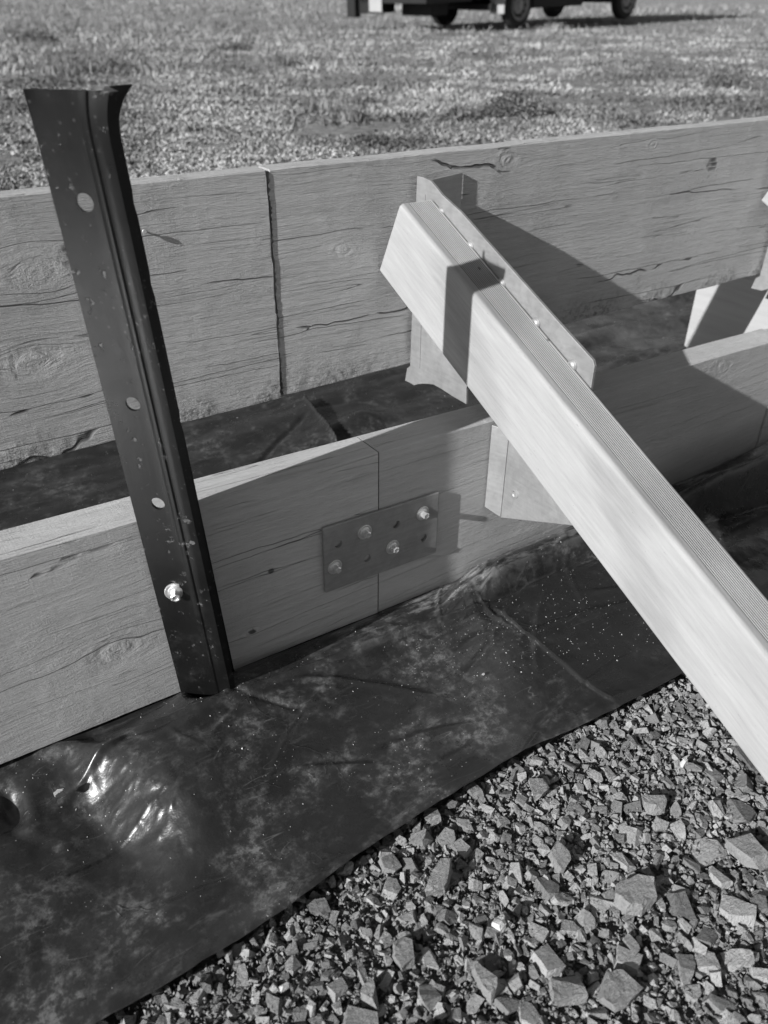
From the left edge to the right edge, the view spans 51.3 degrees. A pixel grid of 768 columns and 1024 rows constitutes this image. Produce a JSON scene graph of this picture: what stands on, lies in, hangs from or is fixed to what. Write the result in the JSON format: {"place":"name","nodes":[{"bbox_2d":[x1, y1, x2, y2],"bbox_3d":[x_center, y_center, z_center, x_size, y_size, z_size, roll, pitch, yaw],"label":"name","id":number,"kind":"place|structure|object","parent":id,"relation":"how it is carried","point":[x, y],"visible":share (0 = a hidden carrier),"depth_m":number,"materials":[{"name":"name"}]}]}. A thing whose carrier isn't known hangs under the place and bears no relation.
{"place":"outdoors","nodes":[
{"label":"outdoors","id":0,"kind":"place"},
{"bbox_2d":[0,0,767,190],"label":"grass","id":1,"kind":"structure","parent":0,"point":[408,137],"depth_m":4.14,"materials":[{"name":"plant"}]},
{"bbox_2d":[0,0,767,1023],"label":"ground","id":2,"kind":"structure","parent":0,"point":[334,130],"depth_m":3.15,"materials":[{"name":"stone"}]},
{"bbox_2d":[15,28,58,41],"bbox_3d":[-3.527,-4.841,8.120,0.409,0.127,0.389,3,33,4],"label":"weed","id":3,"kind":"object","parent":2,"relation":"on","point":[27,36],"visible":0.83,"depth_m":8.08,"materials":[{"name":"grey plant"}]},
{"bbox_2d":[54,57,106,73],"bbox_3d":[-1.779,-2.604,4.668,0.327,0.092,0.260,-20,38,-28],"label":"weed","id":4,"kind":"object","parent":2,"relation":"on","point":[87,65],"visible":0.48,"depth_m":4.65,"materials":[{"name":"grey plant"}]},
{"bbox_2d":[215,42,256,51],"bbox_3d":[-1.269,-3.958,6.809,0.379,0.084,0.320,-20,38,-28],"label":"weed","id":5,"kind":"object","parent":2,"relation":"on","point":[234,48],"visible":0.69,"depth_m":6.79,"materials":[{"name":"grey plant"}]},
{"bbox_2d":[279,982,288,992],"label":"pebble","id":6,"kind":"object","parent":2,"relation":"on","point":[284,987],"visible":1,"depth_m":0.58,"materials":[{"name":"white stone"}]},
{"bbox_2d":[352,129,392,146],"bbox_3d":[-0.030,-1.110,2.381,0.148,0.052,0.130,-20,38,-28],"label":"weed","id":7,"kind":"object","parent":2,"relation":"on","point":[376,137],"visible":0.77,"depth_m":2.37,"materials":[{"name":"grey plant"}]},
{"bbox_2d":[0,290,767,1023],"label":"plastic sheet","id":8,"kind":"object","parent":2,"relation":"on","point":[108,906],"visible":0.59,"depth_m":0.77,"materials":[{"name":"black plastic"}]},
{"bbox_2d":[53,789,65,797],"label":"pebble","id":9,"kind":"object","parent":8,"relation":"on","point":[58,793],"visible":1,"depth_m":0.70,"materials":[{"name":"grey stone"}]},
{"bbox_2d":[0,166,280,470],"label":"formwork board","id":10,"kind":"object","parent":8,"relation":"on","point":[207,241],"visible":0.7,"depth_m":0.79,"materials":[{"name":"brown wood"}]},
{"bbox_2d":[0,437,377,763],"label":"formwork board","id":11,"kind":"object","parent":8,"relation":"on","point":[84,644],"visible":0.9,"depth_m":0.75,"materials":[{"name":"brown wood"}]},
{"bbox_2d":[22,84,235,697],"bbox_3d":[-0.187,-0.018,0.676,0.088,0.606,0.054,-8,34,-13],"label":"steel stake","id":12,"kind":"object","parent":11,"relation":"attached to","point":[78,136],"visible":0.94,"depth_m":0.60,"materials":[{"name":"metal"}]},
{"bbox_2d":[322,491,438,592],"bbox_3d":[0.001,0.034,0.873,0.149,0.088,0.012,-20,38,-28],"label":"joint plate","id":13,"kind":"object","parent":11,"relation":"attached to","point":[380,540],"visible":1,"depth_m":0.87,"materials":[{"name":"metal"}]},
{"bbox_2d":[22,355,649,984],"bbox_3d":[0.188,-0.087,1.200,2.696,0.087,0.860,-20,38,-28],"label":"grit","id":14,"kind":"object","parent":8,"relation":"on","point":[446,665],"visible":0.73,"depth_m":0.86,"materials":[{"name":"grey stone"}]},
{"bbox_2d":[258,116,767,395],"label":"formwork board","id":15,"kind":"object","parent":8,"relation":"on","point":[572,228],"visible":0.83,"depth_m":1.02,"materials":[{"name":"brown wood"}]},
{"bbox_2d":[357,329,767,611],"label":"formwork board","id":16,"kind":"object","parent":8,"relation":"on","point":[682,415],"visible":0.57,"depth_m":1.01,"materials":[{"name":"grey wood"}]},
{"bbox_2d":[685,274,767,347],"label":"timber spacer","id":17,"kind":"object","parent":8,"relation":"on","point":[730,308],"visible":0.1,"depth_m":1.50,"materials":[{"name":"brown wood"}]},
{"bbox_2d":[755,329,767,447],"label":"formwork board","id":18,"kind":"object","parent":8,"relation":"on","point":[762,439],"visible":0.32,"depth_m":1.26,"materials":[{"name":"grey wood"}]},
{"bbox_2d":[440,103,490,122],"bbox_3d":[0.294,-1.450,2.905,0.212,0.061,0.168,-20,38,-28],"label":"weed","id":19,"kind":"object","parent":2,"relation":"on","point":[458,116],"visible":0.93,"depth_m":2.88,"materials":[{"name":"grey plant"}]},
{"bbox_2d":[347,0,636,27],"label":"flatbed truck","id":20,"kind":"object","parent":2,"relation":"on","point":[514,13],"visible":1,"depth_m":12.03,"materials":[{"name":"paint"}]},
{"bbox_2d":[480,86,550,118],"bbox_3d":[0.493,-1.526,2.977,0.304,0.110,0.291,-20,38,-28],"label":"weed","id":21,"kind":"object","parent":2,"relation":"on","point":[506,109],"visible":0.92,"depth_m":2.96,"materials":[{"name":"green plant"}]},
{"bbox_2d":[528,778,548,800],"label":"stone","id":22,"kind":"object","parent":2,"relation":"on","point":[539,787],"visible":1,"depth_m":0.73,"materials":[{"name":"grey stone"}]},
{"bbox_2d":[380,200,767,782],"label":"timber strut","id":23,"kind":"object","parent":2,"relation":"on","point":[698,600],"visible":1,"depth_m":0.74,"materials":[{"name":"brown wood"}]},
{"bbox_2d":[405,172,596,524],"bbox_3d":[0.134,-0.167,0.890,0.070,0.350,0.310,-17,36,-25],"label":"strut bracket","id":24,"kind":"object","parent":23,"relation":"attached to","point":[515,488],"visible":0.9,"depth_m":0.89,"materials":[{"name":"wood"}]},
{"bbox_2d":[699,72,760,88],"bbox_3d":[1.813,-2.248,4.169,0.348,0.083,0.283,-20,38,-28],"label":"weed","id":25,"kind":"object","parent":2,"relation":"on","point":[729,81],"visible":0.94,"depth_m":4.14,"materials":[{"name":"grey plant"}]},
{"bbox_2d":[762,192,767,205],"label":"timber strut","id":26,"kind":"object","parent":2,"relation":"on","point":[765,199],"visible":1,"depth_m":1.26,"materials":[{"name":"white wood"}]},
{"bbox_2d":[751,248,767,290],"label":"strut bracket","id":27,"kind":"object","parent":26,"relation":"attached to","point":[760,283],"visible":1,"depth_m":1.35,"materials":[{"name":"wood"}]},
{"bbox_2d":[96,672,767,1023],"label":"gravel","id":28,"kind":"structure","parent":0,"point":[733,912],"depth_m":0.64,"materials":[{"name":"grey gravel"}]},
{"bbox_2d":[360,978,378,1010],"bbox_3d":[-0.012,0.349,0.579,0.012,0.010,0.022,-7,33,-11],"label":"stone","id":29,"kind":"object","parent":28,"relation":"on","point":[368,994],"visible":1,"depth_m":0.58,"materials":[{"name":"grey stone"}]},
{"bbox_2d":[392,937,414,971],"bbox_3d":[0.014,0.333,0.604,0.017,0.012,0.026,-2,33,-4],"label":"stone","id":30,"kind":"object","parent":28,"relation":"on","point":[403,957],"visible":1,"depth_m":0.60,"materials":[{"name":"grey stone"}]},
{"bbox_2d":[425,858,452,896],"bbox_3d":[0.045,0.300,0.654,0.016,0.018,0.033,12,34,18],"label":"stone","id":31,"kind":"object","parent":28,"relation":"on","point":[439,879],"visible":1,"depth_m":0.65,"materials":[{"name":"grey stone"}]},
{"bbox_2d":[471,961,501,1004],"bbox_3d":[0.073,0.345,0.588,0.015,0.014,0.028,-26,41,-35],"label":"stone","id":32,"kind":"object","parent":28,"relation":"on","point":[488,984],"visible":1,"depth_m":0.58,"materials":[{"name":"grey stone"}]},
{"bbox_2d":[491,915,506,931],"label":"pebble","id":33,"kind":"object","parent":28,"relation":"on","point":[499,923],"visible":1,"depth_m":0.61,"materials":[{"name":"white stone"}]},
{"bbox_2d":[548,840,570,873],"bbox_3d":[0.148,0.289,0.675,0.017,0.015,0.029,-9,34,-15],"label":"stone","id":34,"kind":"object","parent":28,"relation":"on","point":[559,855],"visible":1,"depth_m":0.67,"materials":[{"name":"grey stone"}]},
{"bbox_2d":[548,975,587,1006],"bbox_3d":[0.133,0.348,0.583,0.029,0.016,0.017,-5,33,-9],"label":"stone","id":35,"kind":"object","parent":28,"relation":"on","point":[567,991],"visible":1,"depth_m":0.58,"materials":[{"name":"grey stone"}]},
{"bbox_2d":[596,969,642,1011],"bbox_3d":[0.169,0.349,0.582,0.029,0.017,0.027,-20,38,-28],"label":"stone","id":36,"kind":"object","parent":28,"relation":"on","point":[620,989],"visible":1,"depth_m":0.58,"materials":[{"name":"grey stone"}]},
{"bbox_2d":[613,874,656,916],"bbox_3d":[0.202,0.308,0.645,0.034,0.016,0.030,7,33,10],"label":"stone","id":37,"kind":"object","parent":28,"relation":"on","point":[635,895],"visible":1,"depth_m":0.64,"materials":[{"name":"grey stone"}]},
{"bbox_2d":[642,795,666,815],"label":"stone","id":38,"kind":"object","parent":28,"relation":"on","point":[653,805],"visible":1,"depth_m":0.71,"materials":[{"name":"grey stone"}]},
{"bbox_2d":[680,757,687,767],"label":"pebble","id":39,"kind":"object","parent":28,"relation":"on","point":[683,762],"visible":1,"depth_m":0.76,"materials":[{"name":"white stone"}]},
{"bbox_2d":[725,833,767,870],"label":"stone","id":40,"kind":"object","parent":28,"relation":"on","point":[749,850],"visible":1,"depth_m":0.67,"materials":[{"name":"grey stone"}]}
]}

